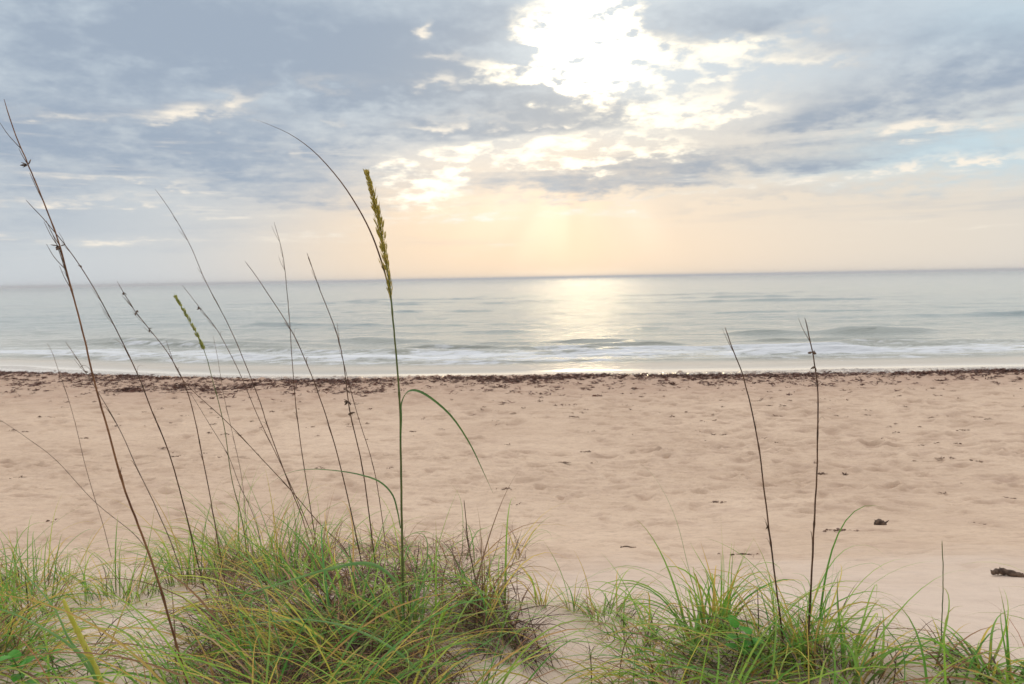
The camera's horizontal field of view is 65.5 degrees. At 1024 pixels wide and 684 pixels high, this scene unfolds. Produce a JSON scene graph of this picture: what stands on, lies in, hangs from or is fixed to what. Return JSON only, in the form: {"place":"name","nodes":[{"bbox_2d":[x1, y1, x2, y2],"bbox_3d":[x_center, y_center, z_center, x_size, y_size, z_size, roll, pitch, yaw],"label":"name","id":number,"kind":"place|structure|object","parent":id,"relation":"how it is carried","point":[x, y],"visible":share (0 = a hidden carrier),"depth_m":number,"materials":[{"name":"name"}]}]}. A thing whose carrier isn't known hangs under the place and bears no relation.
{"place":"outdoors","nodes":[
{"label":"outdoors","id":0,"kind":"place"},
{"bbox_2d":[0,366,1023,683],"bbox_3d":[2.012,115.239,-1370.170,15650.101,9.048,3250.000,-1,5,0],"label":"beach","id":1,"kind":"structure","parent":0,"point":[616,492],"depth_m":9.34,"materials":[{"name":"beige sand"}]},
{"bbox_2d":[0,649,38,683],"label":"broadleaf seedling","id":2,"kind":"object","parent":1,"relation":"on","point":[12,654],"visible":0.86,"depth_m":2.18,"materials":[{"name":"green plant"}]},
{"bbox_2d":[36,646,64,666],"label":"broadleaf seedling","id":3,"kind":"object","parent":1,"relation":"on","point":[45,657],"visible":0.61,"depth_m":2.33,"materials":[{"name":"green plant"}]},
{"bbox_2d":[0,550,104,683],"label":"grass shoot","id":4,"kind":"object","parent":1,"relation":"on","point":[92,669],"depth_m":1.86,"materials":[{"name":"green plant"}]},
{"bbox_2d":[0,593,109,655],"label":"grass tussock","id":5,"kind":"object","parent":1,"relation":"on","point":[13,637],"depth_m":2.73,"materials":[{"name":"green plant"}]},
{"bbox_2d":[0,528,112,631],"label":"grass tussock","id":6,"kind":"object","parent":1,"relation":"on","point":[13,589],"depth_m":3.07,"materials":[{"name":"green plant"}]},
{"bbox_2d":[0,495,139,602],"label":"grass tussock","id":7,"kind":"object","parent":1,"relation":"on","point":[43,573],"depth_m":3.59,"materials":[{"name":"green plant"}]},
{"bbox_2d":[0,420,144,546],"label":"sea oat stalk","id":8,"kind":"object","parent":1,"relation":"on","point":[79,485],"visible":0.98,"depth_m":5.77,"materials":[{"name":"brown plant"}]},
{"bbox_2d":[48,345,111,556],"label":"sea oat stalk","id":9,"kind":"object","parent":1,"relation":"on","point":[83,457],"visible":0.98,"depth_m":5.26,"materials":[{"name":"brown plant"}]},
{"bbox_2d":[0,525,169,683],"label":"grass tussock","id":10,"kind":"object","parent":1,"relation":"on","point":[7,632],"depth_m":2.50,"materials":[{"name":"green plant"}]},
{"bbox_2d":[0,100,187,683],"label":"sea oat stalk","id":11,"kind":"object","parent":1,"relation":"on","point":[58,248],"visible":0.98,"depth_m":1.88,"materials":[{"name":"brown plant"}]},
{"bbox_2d":[12,507,212,614],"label":"grass tussock","id":12,"kind":"object","parent":1,"relation":"on","point":[142,591],"depth_m":3.37,"materials":[{"name":"green plant"}]},
{"bbox_2d":[26,200,207,597],"bbox_3d":[-1.462,0.273,2.986,0.551,1.590,0.037,-3,5,-18],"label":"sea oat stalk","id":13,"kind":"object","parent":1,"relation":"on","point":[147,400],"visible":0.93,"depth_m":3.01,"materials":[{"name":"brown plant"}]},
{"bbox_2d":[65,341,186,589],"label":"sea oat stalk","id":14,"kind":"object","parent":1,"relation":"on","point":[86,372],"visible":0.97,"depth_m":3.46,"materials":[{"name":"brown plant"}]},
{"bbox_2d":[88,386,178,392],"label":"seaweed clump","id":15,"kind":"object","parent":1,"relation":"on","point":[128,389],"visible":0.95,"depth_m":22.48,"materials":[{"name":"brown plant"}]},
{"bbox_2d":[118,283,224,581],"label":"sea oat stalk","id":16,"kind":"object","parent":1,"relation":"on","point":[130,304],"visible":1,"depth_m":3.50,"materials":[{"name":"brown plant"}]},
{"bbox_2d":[74,481,274,601],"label":"grass tussock","id":17,"kind":"object","parent":1,"relation":"on","point":[180,560],"depth_m":3.68,"materials":[{"name":"green plant"}]},
{"bbox_2d":[142,382,216,388],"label":"seaweed clump","id":18,"kind":"object","parent":1,"relation":"on","point":[182,385],"visible":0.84,"depth_m":23.58,"materials":[{"name":"brown plant"}]},
{"bbox_2d":[173,294,249,575],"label":"sea oat stalk","id":19,"kind":"object","parent":1,"relation":"on","point":[191,324],"visible":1,"depth_m":3.70,"materials":[{"name":"brown plant"}]},
{"bbox_2d":[191,394,265,563],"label":"sea oat stalk","id":20,"kind":"object","parent":1,"relation":"on","point":[235,474],"visible":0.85,"depth_m":4.02,"materials":[{"name":"brown plant"}]},
{"bbox_2d":[213,337,247,544],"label":"sea oat stalk","id":21,"kind":"object","parent":1,"relation":"on","point":[232,434],"visible":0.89,"depth_m":5.21,"materials":[{"name":"brown plant"}]},
{"bbox_2d":[100,461,365,578],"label":"grass tussock","id":22,"kind":"object","parent":1,"relation":"on","point":[237,542],"depth_m":4.09,"materials":[{"name":"green plant"}]},
{"bbox_2d":[157,192,312,555],"bbox_3d":[-1.386,0.210,3.994,0.778,1.960,0.053,0,5,6],"label":"sea oat stalk","id":23,"kind":"object","parent":1,"relation":"on","point":[246,367],"visible":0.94,"depth_m":4.00,"materials":[{"name":"brown plant"}]},
{"bbox_2d":[182,285,318,552],"bbox_3d":[-1.401,0.475,4.320,0.679,1.578,0.033,-1,5,-5],"label":"sea oat stalk","id":24,"kind":"object","parent":1,"relation":"on","point":[212,324],"visible":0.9,"depth_m":4.30,"materials":[{"name":"brown plant"}]},
{"bbox_2d":[217,382,291,387],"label":"seaweed clump","id":25,"kind":"object","parent":1,"relation":"on","point":[254,383],"visible":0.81,"depth_m":23.46,"materials":[{"name":"brown plant"}]},
{"bbox_2d":[166,341,346,552],"bbox_3d":[-1.231,0.586,3.962,0.916,1.213,0.016,-1,5,0],"label":"sea oat stalk","id":26,"kind":"object","parent":1,"relation":"on","point":[258,455],"visible":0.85,"depth_m":3.95,"materials":[{"name":"brown plant"}]},
{"bbox_2d":[174,459,398,607],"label":"grass tussock","id":27,"kind":"object","parent":1,"relation":"on","point":[294,553],"depth_m":3.40,"materials":[{"name":"green plant"}]},
{"bbox_2d":[129,550,458,683],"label":"grass tussock","id":28,"kind":"object","parent":1,"relation":"on","point":[281,635],"depth_m":2.21,"materials":[{"name":"green plant"}]},
{"bbox_2d":[273,223,317,553],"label":"sea oat stalk","id":29,"kind":"object","parent":1,"relation":"on","point":[294,386],"visible":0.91,"depth_m":3.85,"materials":[{"name":"brown plant"}]},
{"bbox_2d":[246,263,365,589],"bbox_3d":[-0.777,0.322,3.025,0.450,1.264,0.036,0,5,14],"label":"sea oat stalk","id":30,"kind":"object","parent":1,"relation":"on","point":[327,421],"visible":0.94,"depth_m":3.00,"materials":[{"name":"brown plant"}]},
{"bbox_2d":[188,619,428,683],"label":"grass shoot","id":31,"kind":"object","parent":1,"relation":"on","point":[390,647],"depth_m":1.96,"materials":[{"name":"green plant"}]},
{"bbox_2d":[236,489,386,582],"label":"grass tussock","id":32,"kind":"object","parent":1,"relation":"on","point":[314,537],"depth_m":3.75,"materials":[{"name":"green plant"}]},
{"bbox_2d":[307,254,377,577],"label":"sea oat stalk","id":33,"kind":"object","parent":1,"relation":"on","point":[348,403],"visible":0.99,"depth_m":2.94,"materials":[{"name":"brown plant"}]},
{"bbox_2d":[212,123,491,647],"bbox_3d":[-0.392,0.154,2.077,0.678,1.567,0.570,-1,5,0],"label":"sea oat plant","id":34,"kind":"object","parent":1,"relation":"on","point":[376,208],"visible":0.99,"depth_m":2.21,"materials":[{"name":"green plant"}]},
{"bbox_2d":[337,325,387,564],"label":"sea oat stalk","id":35,"kind":"object","parent":1,"relation":"on","point":[370,456],"visible":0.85,"depth_m":4.09,"materials":[{"name":"brown plant"}]},
{"bbox_2d":[289,497,509,677],"bbox_3d":[-0.353,0.704,2.388,0.768,0.458,0.750,-3,5,-27],"label":"grass tussock","id":36,"kind":"object","parent":1,"relation":"on","point":[442,615],"depth_m":2.44,"materials":[{"name":"green plant"}]},
{"bbox_2d":[391,509,546,636],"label":"grass tussock","id":37,"kind":"object","parent":1,"relation":"on","point":[490,586],"depth_m":2.66,"materials":[{"name":"green plant"}]},
{"bbox_2d":[463,502,479,604],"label":"sea oat stalk","id":38,"kind":"object","parent":1,"relation":"on","point":[468,544],"visible":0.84,"depth_m":2.70,"materials":[{"name":"plant"}]},
{"bbox_2d":[0,373,1023,521],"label":"seaweed litter","id":39,"kind":"object","parent":1,"relation":"on","point":[553,405],"visible":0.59,"depth_m":17.99,"materials":[{"name":"brown plant"}]},
{"bbox_2d":[0,367,1023,403],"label":"seaweed wrack","id":40,"kind":"object","parent":1,"relation":"on","point":[535,377],"visible":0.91,"depth_m":23.83,"materials":[{"name":"brown plant"}]},
{"bbox_2d":[501,586,532,658],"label":"twig","id":41,"kind":"object","parent":1,"relation":"on","point":[513,630],"visible":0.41,"depth_m":2.48,"materials":[{"name":"brown plant"}]},
{"bbox_2d":[442,595,599,683],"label":"dead tussock","id":42,"kind":"object","parent":1,"relation":"on","point":[523,638],"visible":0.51,"depth_m":2.43,"materials":[{"name":"brown plant"}]},
{"bbox_2d":[507,553,571,611],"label":"grass tussock","id":43,"kind":"object","parent":1,"relation":"on","point":[535,592],"depth_m":2.88,"materials":[{"name":"green plant"}]},
{"bbox_2d":[515,618,565,631],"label":"twig","id":44,"kind":"object","parent":1,"relation":"on","point":[542,624],"visible":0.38,"depth_m":2.66,"materials":[{"name":"brown wood"}]},
{"bbox_2d":[515,548,596,611],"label":"grass tussock","id":45,"kind":"object","parent":1,"relation":"on","point":[567,593],"depth_m":2.97,"materials":[{"name":"green plant"}]},
{"bbox_2d":[504,654,649,683],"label":"grass shoot","id":46,"kind":"object","parent":1,"relation":"on","point":[600,654],"depth_m":1.87,"materials":[{"name":"green plant"}]},
{"bbox_2d":[584,634,595,682],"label":"tall grass","id":47,"kind":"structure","parent":1,"relation":"on","point":[590,655],"depth_m":2.23,"materials":[{"name":"plant"}]},
{"bbox_2d":[540,551,661,632],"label":"grass tussock","id":48,"kind":"object","parent":1,"relation":"on","point":[594,610],"depth_m":2.94,"materials":[{"name":"green plant"}]},
{"bbox_2d":[517,603,738,683],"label":"grass tussock","id":49,"kind":"object","parent":1,"relation":"on","point":[614,672],"depth_m":2.27,"materials":[{"name":"green plant"}]},
{"bbox_2d":[595,584,668,649],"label":"grass tussock","id":50,"kind":"object","parent":1,"relation":"on","point":[623,625],"depth_m":2.75,"materials":[{"name":"green plant"}]},
{"bbox_2d":[648,470,701,621],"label":"grass shoot","id":51,"kind":"object","parent":1,"relation":"on","point":[684,551],"depth_m":2.39,"materials":[{"name":"green plant"}]},
{"bbox_2d":[581,517,850,681],"bbox_3d":[0.599,0.744,2.354,0.803,0.491,0.688,0,5,10],"label":"grass tussock","id":52,"kind":"object","parent":1,"relation":"on","point":[680,604],"depth_m":2.41,"materials":[{"name":"green plant"}]},
{"bbox_2d":[717,553,757,556],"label":"seaweed clump","id":53,"kind":"object","parent":1,"relation":"on","point":[741,554],"visible":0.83,"depth_m":5.03,"materials":[{"name":"brown plant"}]},
{"bbox_2d":[724,614,752,667],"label":"broadleaf seedling","id":54,"kind":"object","parent":1,"relation":"on","point":[732,624],"visible":0.72,"depth_m":2.11,"materials":[{"name":"green plant"}]},
{"bbox_2d":[660,542,821,642],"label":"grass tussock","id":55,"kind":"object","parent":1,"relation":"on","point":[727,598],"depth_m":2.40,"materials":[{"name":"green plant"}]},
{"bbox_2d":[722,328,785,666],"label":"sea oat stalk","id":56,"kind":"object","parent":1,"relation":"on","point":[768,528],"visible":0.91,"depth_m":2.07,"materials":[{"name":"brown plant"}]},
{"bbox_2d":[738,626,771,661],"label":"broadleaf seedling","id":57,"kind":"object","parent":1,"relation":"on","point":[747,630],"visible":0.64,"depth_m":2.07,"materials":[{"name":"green plant"}]},
{"bbox_2d":[798,318,819,675],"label":"sea oat stalk","id":58,"kind":"object","parent":1,"relation":"on","point":[818,419],"visible":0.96,"depth_m":2.00,"materials":[{"name":"brown plant"}]},
{"bbox_2d":[698,542,929,683],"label":"grass tussock","id":59,"kind":"object","parent":1,"relation":"on","point":[810,638],"depth_m":2.06,"materials":[{"name":"green plant"}]},
{"bbox_2d":[822,528,858,531],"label":"seaweed clump","id":60,"kind":"object","parent":1,"relation":"on","point":[838,529],"visible":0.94,"depth_m":6.21,"materials":[{"name":"brown plant"}]},
{"bbox_2d":[858,629,873,683],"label":"grass shoot","id":61,"kind":"object","parent":1,"relation":"on","point":[863,661],"depth_m":1.83,"materials":[{"name":"green plant"}]},
{"bbox_2d":[874,519,888,524],"bbox_3d":[3.040,1.491,6.551,0.114,0.064,0.070,1,5,26],"label":"driftwood","id":62,"kind":"object","parent":1,"relation":"on","point":[879,522],"visible":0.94,"depth_m":6.54,"materials":[{"name":"brown wood"}]},
{"bbox_2d":[872,614,904,683],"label":"grass shoot","id":63,"kind":"object","parent":1,"relation":"on","point":[901,648],"depth_m":1.81,"materials":[{"name":"green plant"}]},
{"bbox_2d":[911,615,968,653],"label":"grass tussock","id":64,"kind":"object","parent":1,"relation":"on","point":[939,635],"depth_m":2.17,"materials":[{"name":"green plant"}]},
{"bbox_2d":[941,543,943,639],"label":"tall grass","id":65,"kind":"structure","parent":1,"relation":"on","point":[943,590],"depth_m":2.15,"materials":[{"name":"green plant"}]},
{"bbox_2d":[897,593,1023,683],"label":"grass tussock","id":66,"kind":"object","parent":1,"relation":"on","point":[995,667],"depth_m":2.06,"materials":[{"name":"green plant"}]},
{"bbox_2d":[915,589,1023,683],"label":"grass tussock","id":67,"kind":"object","parent":1,"relation":"on","point":[1008,662],"depth_m":2.00,"materials":[{"name":"green plant"}]},
{"bbox_2d":[991,567,1023,576],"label":"driftwood","id":68,"kind":"object","parent":1,"relation":"on","point":[1004,571],"visible":1,"depth_m":3.50,"materials":[{"name":"brown wood"}]},
{"bbox_2d":[0,269,1023,375],"bbox_3d":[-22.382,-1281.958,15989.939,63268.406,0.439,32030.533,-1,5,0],"label":"sea","id":69,"kind":"structure","parent":0,"point":[677,323],"depth_m":61.16,"materials":[{"name":"liquid"}]},
{"bbox_2d":[0,475,1023,683],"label":"grass","id":70,"kind":"structure","parent":0,"point":[231,642],"depth_m":2.12,"materials":[{"name":"green plant"}]},
{"bbox_2d":[660,535,913,683],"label":"grass tussock","id":71,"kind":"object","parent":70,"relation":"on","point":[769,641],"depth_m":2.13,"materials":[{"name":"green plant"}]},
{"bbox_2d":[758,575,975,683],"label":"grass tussock","id":72,"kind":"object","parent":70,"relation":"on","point":[866,664],"depth_m":2.00,"materials":[{"name":"green plant"}]},
{"bbox_2d":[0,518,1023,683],"bbox_3d":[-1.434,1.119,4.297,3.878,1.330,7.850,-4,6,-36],"label":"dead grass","id":73,"kind":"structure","parent":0,"point":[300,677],"depth_m":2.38,"materials":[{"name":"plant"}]},
{"bbox_2d":[0,0,1023,286],"label":"sky","id":74,"kind":"structure","parent":0,"point":[494,138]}
]}

